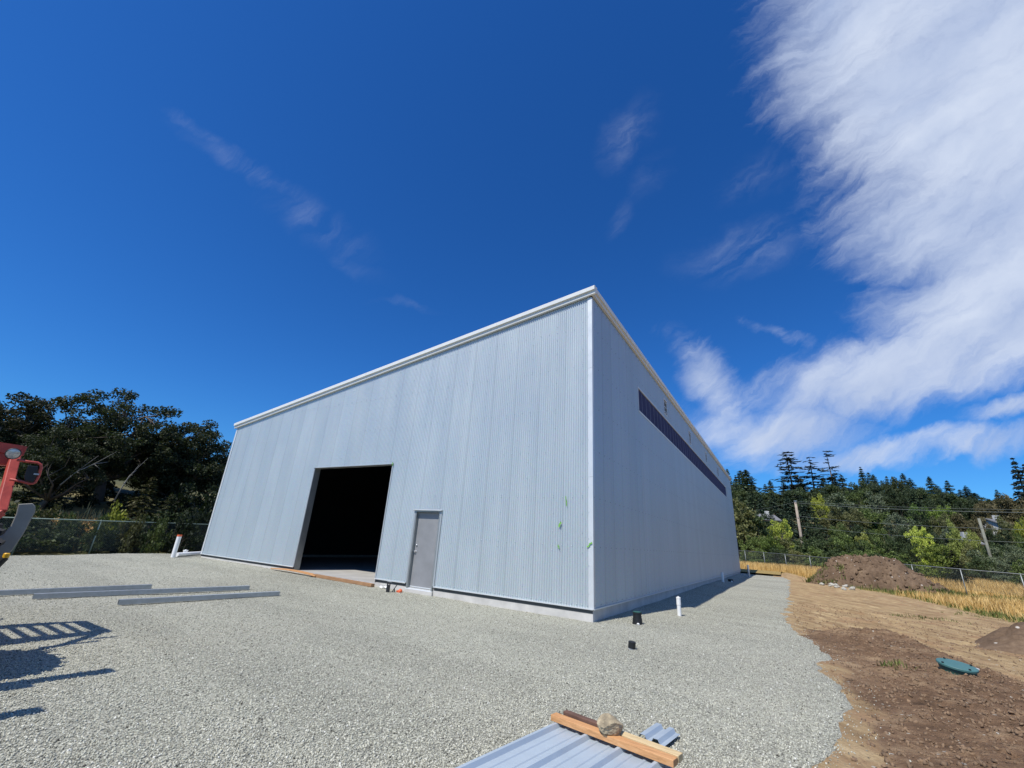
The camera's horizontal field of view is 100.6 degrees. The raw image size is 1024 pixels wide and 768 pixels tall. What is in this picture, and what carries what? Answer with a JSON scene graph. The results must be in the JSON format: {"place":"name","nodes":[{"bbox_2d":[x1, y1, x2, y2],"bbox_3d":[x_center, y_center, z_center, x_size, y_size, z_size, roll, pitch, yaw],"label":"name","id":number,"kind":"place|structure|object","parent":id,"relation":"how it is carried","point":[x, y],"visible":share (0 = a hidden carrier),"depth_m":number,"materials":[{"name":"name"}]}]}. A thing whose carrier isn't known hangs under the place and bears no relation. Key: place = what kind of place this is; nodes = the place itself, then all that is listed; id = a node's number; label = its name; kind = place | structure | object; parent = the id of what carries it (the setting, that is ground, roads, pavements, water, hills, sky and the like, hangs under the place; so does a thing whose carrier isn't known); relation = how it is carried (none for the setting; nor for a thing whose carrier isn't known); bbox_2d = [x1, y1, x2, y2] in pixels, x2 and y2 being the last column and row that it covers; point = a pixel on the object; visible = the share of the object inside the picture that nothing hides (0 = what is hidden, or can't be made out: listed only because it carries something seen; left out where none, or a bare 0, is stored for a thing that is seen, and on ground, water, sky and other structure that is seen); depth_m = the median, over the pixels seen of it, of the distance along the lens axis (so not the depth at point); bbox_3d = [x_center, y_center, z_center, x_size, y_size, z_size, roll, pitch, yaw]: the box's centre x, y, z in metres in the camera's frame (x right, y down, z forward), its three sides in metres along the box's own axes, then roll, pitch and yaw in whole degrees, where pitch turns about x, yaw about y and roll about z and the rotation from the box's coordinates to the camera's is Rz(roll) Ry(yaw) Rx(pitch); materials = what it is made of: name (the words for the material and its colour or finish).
{"place":"outdoors","nodes":[
{"label":"outdoors","id":0,"kind":"place"},
{"bbox_2d":[0,467,948,575],"bbox_3d":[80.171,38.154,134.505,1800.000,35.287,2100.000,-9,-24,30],"label":"ground","id":1,"kind":"structure","parent":0,"point":[98,507],"depth_m":23.21,"materials":[{"name":"brown soil"}]},
{"bbox_2d":[11,489,40,503],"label":"bank shrub","id":2,"kind":"object","parent":1,"relation":"on","point":[15,496],"visible":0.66,"depth_m":21.80,"materials":[{"name":"green plant"}]},
{"bbox_2d":[0,391,59,471],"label":"oak tree","id":3,"kind":"object","parent":1,"relation":"on","point":[18,424],"visible":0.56,"depth_m":24.24,"materials":[{"name":"green plant"}]},
{"bbox_2d":[8,526,79,551],"bbox_3d":[-19.908,6.628,17.797,2.485,1.268,2.567,2,-20,3],"label":"bramble bush","id":4,"kind":"object","parent":1,"relation":"on","point":[53,542],"visible":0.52,"depth_m":17.76,"materials":[{"name":"green plant"}]},
{"bbox_2d":[34,503,62,528],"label":"bank shrub","id":5,"kind":"object","parent":1,"relation":"on","point":[48,513],"visible":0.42,"depth_m":19.72,"materials":[{"name":"green plant"}]},
{"bbox_2d":[1,425,113,508],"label":"oak tree","id":6,"kind":"object","parent":1,"relation":"on","point":[59,466],"visible":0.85,"depth_m":22.03,"materials":[{"name":"green plant"}]},
{"bbox_2d":[32,529,84,551],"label":"bramble bush","id":7,"kind":"object","parent":1,"relation":"on","point":[64,538],"visible":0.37,"depth_m":18.29,"materials":[{"name":"green plant"}]},
{"bbox_2d":[41,496,76,511],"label":"bank shrub","id":8,"kind":"object","parent":1,"relation":"on","point":[65,506],"visible":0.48,"depth_m":22.13,"materials":[{"name":"green plant"}]},
{"bbox_2d":[25,502,135,551],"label":"bank grass","id":9,"kind":"structure","parent":1,"relation":"on","point":[94,516],"depth_m":21.92,"materials":[{"name":"green plant"}]},
{"bbox_2d":[70,489,101,507],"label":"bank shrub","id":10,"kind":"object","parent":1,"relation":"on","point":[84,499],"visible":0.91,"depth_m":23.51,"materials":[{"name":"green plant"}]},
{"bbox_2d":[78,514,110,553],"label":"bank shrub","id":11,"kind":"object","parent":1,"relation":"on","point":[96,538],"visible":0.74,"depth_m":18.93,"materials":[{"name":"green plant"}]},
{"bbox_2d":[72,529,123,551],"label":"bramble bush","id":12,"kind":"object","parent":1,"relation":"on","point":[109,539],"visible":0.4,"depth_m":19.28,"materials":[{"name":"green plant"}]},
{"bbox_2d":[0,517,208,555],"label":"chain link fence","id":13,"kind":"object","parent":1,"relation":"on","point":[94,539],"visible":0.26,"depth_m":18.43,"materials":[{"name":"metal"}]},
{"bbox_2d":[95,500,128,538],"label":"bank shrub","id":14,"kind":"object","parent":1,"relation":"on","point":[115,516],"visible":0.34,"depth_m":20.66,"materials":[{"name":"green plant"}]},
{"bbox_2d":[38,387,192,501],"bbox_3d":[-24.243,3.935,26.294,6.884,6.980,8.304,8,-21,-13],"label":"oak tree","id":15,"kind":"object","parent":1,"relation":"on","point":[108,429],"visible":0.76,"depth_m":25.43,"materials":[{"name":"green plant"}]},
{"bbox_2d":[107,488,143,512],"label":"bank shrub","id":16,"kind":"object","parent":1,"relation":"on","point":[123,499],"visible":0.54,"depth_m":24.35,"materials":[{"name":"green plant"}]},
{"bbox_2d":[114,510,146,553],"bbox_3d":[-17.742,7.127,19.718,1.144,2.550,1.205,19,-25,-36],"label":"bank shrub","id":17,"kind":"object","parent":1,"relation":"on","point":[134,530],"visible":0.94,"depth_m":19.65,"materials":[{"name":"green plant"}]},
{"bbox_2d":[119,477,163,519],"bbox_3d":[-20.039,6.570,23.199,2.196,3.025,2.271,13,-22,-23],"label":"young fir","id":18,"kind":"object","parent":1,"relation":"on","point":[137,507],"visible":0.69,"depth_m":23.23,"materials":[{"name":"green plant"}]},
{"bbox_2d":[136,516,171,553],"bbox_3d":[-17.062,7.470,20.232,1.402,2.345,1.357,-5,-22,22],"label":"bank shrub","id":19,"kind":"object","parent":1,"relation":"on","point":[154,544],"visible":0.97,"depth_m":20.09,"materials":[{"name":"green plant"}]},
{"bbox_2d":[134,509,176,538],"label":"bramble bush","id":20,"kind":"object","parent":1,"relation":"on","point":[149,518],"visible":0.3,"depth_m":22.24,"materials":[{"name":"green plant"}]},
{"bbox_2d":[112,455,208,493],"bbox_3d":[-27.782,7.294,33.778,7.530,4.306,7.420,1,-20,7],"label":"oak tree","id":21,"kind":"object","parent":1,"relation":"on","point":[134,483],"visible":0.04,"depth_m":31.32,"materials":[{"name":"green plant"}]},
{"bbox_2d":[148,494,177,532],"bbox_3d":[-18.619,7.273,22.972,1.910,2.596,1.847,1,-20,7],"label":"young fir","id":22,"kind":"object","parent":1,"relation":"on","point":[168,505],"visible":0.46,"depth_m":23.07,"materials":[{"name":"green plant"}]},
{"bbox_2d":[151,481,201,519],"bbox_3d":[-20.508,7.481,26.008,2.750,3.191,2.662,-3,-21,16],"label":"bank shrub","id":23,"kind":"object","parent":1,"relation":"on","point":[181,497],"visible":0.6,"depth_m":25.83,"materials":[{"name":"green plant"}]},
{"bbox_2d":[124,419,231,497],"bbox_3d":[-22.511,5.403,28.982,6.414,6.359,6.509,10,-21,-16],"label":"oak tree","id":24,"kind":"object","parent":1,"relation":"on","point":[194,467],"visible":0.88,"depth_m":28.19,"materials":[{"name":"green plant"}]},
{"bbox_2d":[165,512,198,553],"bbox_3d":[-16.277,7.625,20.902,1.276,2.628,1.343,12,-22,-21],"label":"bank shrub","id":25,"kind":"object","parent":1,"relation":"on","point":[184,532],"visible":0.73,"depth_m":20.93,"materials":[{"name":"green plant"}]},
{"bbox_2d":[174,509,211,551],"bbox_3d":[-16.956,8.127,22.640,1.582,2.918,1.634,-7,-23,28],"label":"bank shrub","id":26,"kind":"object","parent":1,"relation":"on","point":[201,519],"visible":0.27,"depth_m":22.98,"materials":[{"name":"green plant"}]},
{"bbox_2d":[184,482,219,530],"bbox_3d":[-18.828,7.822,25.849,2.121,3.859,2.015,-12,-25,36],"label":"bank shrub","id":27,"kind":"object","parent":1,"relation":"on","point":[198,498],"visible":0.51,"depth_m":25.77,"materials":[{"name":"green plant"}]},
{"bbox_2d":[200,285,740,622],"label":"metal building","id":28,"kind":"structure","parent":1,"relation":"on","point":[496,443],"depth_m":13.80,"materials":[{"name":"metal"}]},
{"bbox_2d":[409,512,438,589],"bbox_3d":[-2.627,4.990,12.828,0.951,2.134,0.110,-9,-24,30],"label":"door","id":29,"kind":"structure","parent":28,"relation":"in","point":[424,553],"depth_m":12.83,"materials":[{"name":"paint"}]},
{"bbox_2d":[0,553,958,767],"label":"gravel","id":30,"kind":"structure","parent":1,"relation":"on","point":[766,584],"depth_m":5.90,"materials":[{"name":"grey gravel"}]},
{"bbox_2d":[0,427,42,566],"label":"forklift","id":31,"kind":"object","parent":30,"relation":"on","point":[10,460],"visible":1,"depth_m":5.52,"materials":[{"name":"red paint"}]},
{"bbox_2d":[0,584,151,595],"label":"steel purlin","id":32,"kind":"object","parent":30,"relation":"on","point":[67,589],"visible":1,"depth_m":9.26,"materials":[{"name":"grey metal"}]},
{"bbox_2d":[32,585,249,598],"bbox_3d":[-8.070,4.699,9.633,0.100,0.120,3.874,-14,-26,39],"label":"steel purlin","id":33,"kind":"object","parent":30,"relation":"on","point":[116,592],"visible":1,"depth_m":9.32,"materials":[{"name":"grey metal"}]},
{"bbox_2d":[117,591,279,604],"bbox_3d":[-6.647,4.664,9.295,0.100,0.106,3.045,-12,-25,36],"label":"steel purlin","id":34,"kind":"object","parent":30,"relation":"on","point":[186,598],"visible":1,"depth_m":9.07,"materials":[{"name":"grey metal"}]},
{"bbox_2d":[312,574,374,586],"bbox_3d":[-5.568,6.409,13.889,2.955,0.115,0.140,-9,-24,30],"label":"plank","id":35,"kind":"object","parent":30,"relation":"on","point":[345,580],"visible":0.88,"depth_m":13.74,"materials":[{"name":"brown wood"}]},
{"bbox_2d":[456,722,671,767],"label":"sheet stack","id":36,"kind":"object","parent":30,"relation":"on","point":[555,745],"visible":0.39,"depth_m":3.26,"materials":[{"name":"grey metal"}]},
{"bbox_2d":[551,712,677,767],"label":"plank","id":37,"kind":"object","parent":36,"relation":"on","point":[664,758],"visible":0.97,"depth_m":3.40,"materials":[{"name":"orange wood"}]},
{"bbox_2d":[563,710,597,727],"bbox_3d":[0.628,2.976,3.751,0.390,0.062,0.060,-14,-27,40],"label":"plank","id":38,"kind":"object","parent":37,"relation":"on","point":[581,718],"visible":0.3,"depth_m":3.75,"materials":[{"name":"brown wood"}]},
{"bbox_2d":[597,713,622,735],"bbox_3d":[0.823,2.837,3.543,0.232,0.138,0.190,16,-20,-16],"label":"rock","id":39,"kind":"object","parent":37,"relation":"on","point":[608,724],"visible":1,"depth_m":3.48,"materials":[{"name":"beige stone"}]},
{"bbox_2d":[619,731,682,762],"bbox_3d":[1.030,2.883,3.414,0.655,0.045,0.085,-14,-27,40],"label":"plank","id":40,"kind":"object","parent":36,"relation":"on","point":[654,745],"visible":0.5,"depth_m":3.34,"materials":[{"name":"brown wood"}]},
{"bbox_2d":[639,723,679,745],"bbox_3d":[1.362,3.228,3.921,0.240,0.034,0.380,-13,-26,38],"label":"sheet offcut","id":41,"kind":"object","parent":30,"relation":"on","point":[661,735],"visible":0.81,"depth_m":3.91,"materials":[{"name":"silver metal"}]},
{"bbox_2d":[732,496,765,559],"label":"bushy tree","id":42,"kind":"object","parent":1,"relation":"on","point":[742,524],"visible":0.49,"depth_m":62.92,"materials":[{"name":"green plant"}]},
{"bbox_2d":[738,535,763,561],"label":"bushy tree","id":43,"kind":"object","parent":1,"relation":"on","point":[754,541],"visible":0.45,"depth_m":58.93,"materials":[{"name":"green plant"}]},
{"bbox_2d":[738,470,764,498],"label":"conifer tree","id":44,"kind":"object","parent":1,"relation":"on","point":[746,474],"visible":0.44,"depth_m":148.94,"materials":[{"name":"green plant"}]},
{"bbox_2d":[737,513,772,547],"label":"bushy tree","id":45,"kind":"object","parent":1,"relation":"on","point":[756,519],"visible":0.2,"depth_m":63.13,"materials":[{"name":"green plant"}]},
{"bbox_2d":[755,535,784,558],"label":"bushy tree","id":46,"kind":"object","parent":1,"relation":"on","point":[767,542],"visible":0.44,"depth_m":57.04,"materials":[{"name":"green plant"}]},
{"bbox_2d":[765,546,791,563],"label":"bushy tree","id":47,"kind":"object","parent":1,"relation":"on","point":[774,549],"visible":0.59,"depth_m":54.39,"materials":[{"name":"green plant"}]},
{"bbox_2d":[767,518,797,547],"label":"bright tree","id":48,"kind":"object","parent":1,"relation":"on","point":[777,530],"visible":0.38,"depth_m":64.62,"materials":[{"name":"green plant"}]},
{"bbox_2d":[767,451,811,513],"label":"tall fir","id":49,"kind":"object","parent":1,"relation":"on","point":[795,477],"visible":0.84,"depth_m":137.28,"materials":[{"name":"green plant"}]},
{"bbox_2d":[779,496,806,537],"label":"conifer tree","id":50,"kind":"object","parent":1,"relation":"on","point":[788,509],"visible":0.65,"depth_m":101.42,"materials":[{"name":"green plant"}]},
{"bbox_2d":[795,495,813,538],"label":"conifer tree","id":51,"kind":"object","parent":1,"relation":"on","point":[803,519],"visible":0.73,"depth_m":99.82,"materials":[{"name":"green plant"}]},
{"bbox_2d":[792,536,825,565],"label":"bushy tree","id":52,"kind":"object","parent":1,"relation":"on","point":[804,546],"visible":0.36,"depth_m":54.21,"materials":[{"name":"green plant"}]},
{"bbox_2d":[803,546,826,567],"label":"bushy tree","id":53,"kind":"object","parent":1,"relation":"on","point":[816,553],"visible":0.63,"depth_m":51.42,"materials":[{"name":"green plant"}]},
{"bbox_2d":[800,457,834,513],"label":"tall fir","id":54,"kind":"object","parent":1,"relation":"on","point":[812,482],"visible":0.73,"depth_m":133.93,"materials":[{"name":"green plant"}]},
{"bbox_2d":[805,522,829,555],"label":"hillside tree","id":55,"kind":"object","parent":1,"relation":"on","point":[813,532],"visible":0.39,"depth_m":68.57,"materials":[{"name":"green plant"}]},
{"bbox_2d":[810,493,829,533],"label":"bright tree","id":56,"kind":"object","parent":1,"relation":"on","point":[820,503],"visible":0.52,"depth_m":92.96,"materials":[{"name":"green plant"}]},
{"bbox_2d":[810,537,841,556],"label":"bushy tree","id":57,"kind":"object","parent":1,"relation":"on","point":[823,544],"visible":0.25,"depth_m":54.55,"materials":[{"name":"green plant"}]},
{"bbox_2d":[812,451,848,490],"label":"tall fir","id":58,"kind":"object","parent":1,"relation":"on","point":[832,477],"visible":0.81,"depth_m":131.59,"materials":[{"name":"green plant"}]},
{"bbox_2d":[817,506,844,539],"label":"hillside tree","id":59,"kind":"object","parent":1,"relation":"on","point":[834,521],"visible":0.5,"depth_m":83.48,"materials":[{"name":"green plant"}]},
{"bbox_2d":[822,492,858,519],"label":"hillside tree","id":60,"kind":"object","parent":1,"relation":"on","point":[838,498],"visible":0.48,"depth_m":107.72,"materials":[{"name":"green plant"}]},
{"bbox_2d":[828,532,857,555],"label":"bushy tree","id":61,"kind":"object","parent":1,"relation":"on","point":[845,540],"visible":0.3,"depth_m":54.07,"materials":[{"name":"green plant"}]},
{"bbox_2d":[837,507,871,534],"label":"hillside tree","id":62,"kind":"object","parent":1,"relation":"on","point":[850,519],"visible":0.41,"depth_m":79.74,"materials":[{"name":"green plant"}]},
{"bbox_2d":[842,490,869,517],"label":"hillside tree","id":63,"kind":"object","parent":1,"relation":"on","point":[857,496],"visible":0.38,"depth_m":110.27,"materials":[{"name":"green plant"}]},
{"bbox_2d":[858,508,893,541],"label":"hillside tree","id":64,"kind":"object","parent":1,"relation":"on","point":[876,526],"visible":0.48,"depth_m":80.69,"materials":[{"name":"green plant"}]},
{"bbox_2d":[860,537,891,557],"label":"bushy tree","id":65,"kind":"object","parent":1,"relation":"on","point":[872,549],"visible":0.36,"depth_m":48.91,"materials":[{"name":"green plant"}]},
{"bbox_2d":[860,491,894,521],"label":"hillside tree","id":66,"kind":"object","parent":1,"relation":"on","point":[875,502],"visible":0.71,"depth_m":103.55,"materials":[{"name":"green plant"}]},
{"bbox_2d":[739,550,1023,595],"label":"chain link fence","id":67,"kind":"object","parent":1,"relation":"on","point":[764,560],"visible":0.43,"depth_m":30.12,"materials":[{"name":"metal"}]},
{"bbox_2d":[875,537,908,559],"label":"bushy tree","id":68,"kind":"object","parent":1,"relation":"on","point":[891,544],"visible":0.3,"depth_m":48.69,"materials":[{"name":"green plant"}]},
{"bbox_2d":[883,488,908,523],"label":"hillside tree","id":69,"kind":"object","parent":1,"relation":"on","point":[899,497],"visible":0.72,"depth_m":102.84,"materials":[{"name":"green plant"}]},
{"bbox_2d":[884,477,908,515],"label":"round tree","id":70,"kind":"object","parent":1,"relation":"on","point":[894,483],"visible":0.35,"depth_m":110.25,"materials":[{"name":"green plant"}]},
{"bbox_2d":[882,512,916,541],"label":"hillside tree","id":71,"kind":"object","parent":1,"relation":"on","point":[895,528],"visible":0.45,"depth_m":74.69,"materials":[{"name":"green plant"}]},
{"bbox_2d":[893,542,923,571],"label":"bushy tree","id":72,"kind":"object","parent":1,"relation":"on","point":[909,547],"visible":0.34,"depth_m":46.71,"materials":[{"name":"green plant"}]},
{"bbox_2d":[906,507,934,535],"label":"hillside tree","id":73,"kind":"object","parent":1,"relation":"on","point":[921,520],"visible":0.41,"depth_m":75.75,"materials":[{"name":"green plant"}]},
{"bbox_2d":[904,526,940,564],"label":"bright tree","id":74,"kind":"object","parent":1,"relation":"on","point":[918,539],"visible":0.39,"depth_m":54.09,"materials":[{"name":"green plant"}]},
{"bbox_2d":[928,512,958,535],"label":"hillside tree","id":75,"kind":"object","parent":1,"relation":"on","point":[942,524],"visible":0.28,"depth_m":71.17,"materials":[{"name":"green plant"}]},
{"bbox_2d":[945,518,965,564],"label":"bright tree","id":76,"kind":"object","parent":1,"relation":"on","point":[954,544],"visible":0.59,"depth_m":53.47,"materials":[{"name":"green plant"}]},
{"bbox_2d":[947,512,981,537],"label":"hillside tree","id":77,"kind":"object","parent":1,"relation":"on","point":[956,519],"visible":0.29,"depth_m":71.92,"materials":[{"name":"green plant"}]},
{"bbox_2d":[952,501,978,522],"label":"hillside tree","id":78,"kind":"object","parent":1,"relation":"on","point":[966,515],"visible":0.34,"depth_m":87.00,"materials":[{"name":"green plant"}]},
{"bbox_2d":[964,530,984,555],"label":"bright tree","id":79,"kind":"object","parent":1,"relation":"on","point":[971,541],"visible":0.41,"depth_m":49.82,"materials":[{"name":"green plant"}]},
{"bbox_2d":[967,517,992,546],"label":"hillside tree","id":80,"kind":"object","parent":1,"relation":"on","point":[978,529],"visible":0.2,"depth_m":67.91,"materials":[{"name":"green plant"}]},
{"bbox_2d":[965,555,997,581],"bbox_3d":[40.123,16.205,36.092,2.072,3.040,2.162,2,-20,5],"label":"bushy tree","id":81,"kind":"object","parent":1,"relation":"on","point":[977,564],"visible":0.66,"depth_m":36.21,"materials":[{"name":"green plant"}]},
{"bbox_2d":[970,499,997,519],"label":"hillside tree","id":82,"kind":"object","parent":1,"relation":"on","point":[979,508],"visible":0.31,"depth_m":84.00,"materials":[{"name":"green plant"}]},
{"bbox_2d":[983,493,1023,525],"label":"broad tree","id":83,"kind":"object","parent":1,"relation":"on","point":[1001,502],"visible":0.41,"depth_m":75.35,"materials":[{"name":"green plant"}]},
{"bbox_2d":[992,515,1014,544],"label":"hillside tree","id":84,"kind":"object","parent":1,"relation":"on","point":[1003,525],"visible":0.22,"depth_m":63.61,"materials":[{"name":"green plant"}]},
{"bbox_2d":[987,558,1020,584],"bbox_3d":[39.339,15.351,33.669,2.190,2.858,2.035,4,-20,0],"label":"bushy tree","id":85,"kind":"object","parent":1,"relation":"on","point":[1001,567],"visible":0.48,"depth_m":33.92,"materials":[{"name":"green plant"}]},
{"bbox_2d":[990,543,1023,575],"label":"bushy tree","id":86,"kind":"object","parent":1,"relation":"on","point":[1004,554],"visible":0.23,"depth_m":42.31,"materials":[{"name":"green plant"}]},
{"bbox_2d":[1009,559,1023,585],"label":"bushy tree","id":87,"kind":"object","parent":1,"relation":"on","point":[1019,570],"visible":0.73,"depth_m":31.85,"materials":[{"name":"green plant"}]},
{"bbox_2d":[1010,458,1023,504],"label":"tall fir","id":88,"kind":"object","parent":1,"relation":"on","point":[1020,494],"visible":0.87,"depth_m":76.80,"materials":[{"name":"green plant"}]},
{"bbox_2d":[0,0,1023,500],"label":"sky","id":89,"kind":"structure","parent":0,"point":[806,217],"materials":[{"name":"blue"}]},
{"bbox_2d":[739,561,1023,619],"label":"dry grass","id":90,"kind":"structure","parent":0,"point":[1004,604],"depth_m":28.73,"materials":[{"name":"yellow plant"}]},
{"bbox_2d":[773,572,1023,767],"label":"soil","id":91,"kind":"structure","parent":0,"point":[867,602],"depth_m":6.64,"materials":[{"name":"brown soil"}]},
{"bbox_2d":[807,554,947,593],"bbox_3d":[26.787,13.899,31.434,9.240,2.281,5.940,-12,-26,37],"label":"dirt heap","id":92,"kind":"object","parent":91,"relation":"on","point":[897,572],"visible":0.63,"depth_m":30.17,"materials":[{"name":"soil"}]},
{"bbox_2d":[802,562,961,596],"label":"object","id":93,"kind":"object","parent":92,"relation":"on","point":[939,590],"visible":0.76,"depth_m":30.82,"materials":[{"name":"green plant"}]},
{"bbox_2d":[810,553,952,592],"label":"heap clods","id":94,"kind":"object","parent":91,"relation":"on","point":[932,584],"visible":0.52,"depth_m":30.58,"materials":[{"name":"soil"}]},
{"bbox_2d":[911,543,968,581],"bbox_3d":[34.901,14.950,34.676,3.387,3.733,3.645,-2,-21,14],"label":"cedar bush","id":95,"kind":"object","parent":91,"relation":"on","point":[937,553],"visible":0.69,"depth_m":34.51,"materials":[{"name":"green plant"}]},
{"bbox_2d":[936,657,979,675],"bbox_3d":[7.048,4.644,6.692,0.501,0.444,0.476,-2,-13,32],"label":"septic riser","id":96,"kind":"object","parent":91,"relation":"on","point":[954,666],"visible":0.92,"depth_m":6.66,"materials":[{"name":"green plastic"}]},
{"bbox_2d":[943,550,975,583],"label":"cedar bush","id":97,"kind":"object","parent":91,"relation":"on","point":[957,563],"visible":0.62,"depth_m":33.21,"materials":[{"name":"green plant"}]},
{"bbox_2d":[950,622,1023,654],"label":"dirt heap","id":98,"kind":"object","parent":91,"relation":"on","point":[1009,639],"visible":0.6,"depth_m":9.95,"materials":[{"name":"soil"}]},
{"bbox_2d":[802,575,1023,621],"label":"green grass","id":99,"kind":"structure","parent":0,"point":[997,613],"depth_m":21.98,"materials":[{"name":"plant"}]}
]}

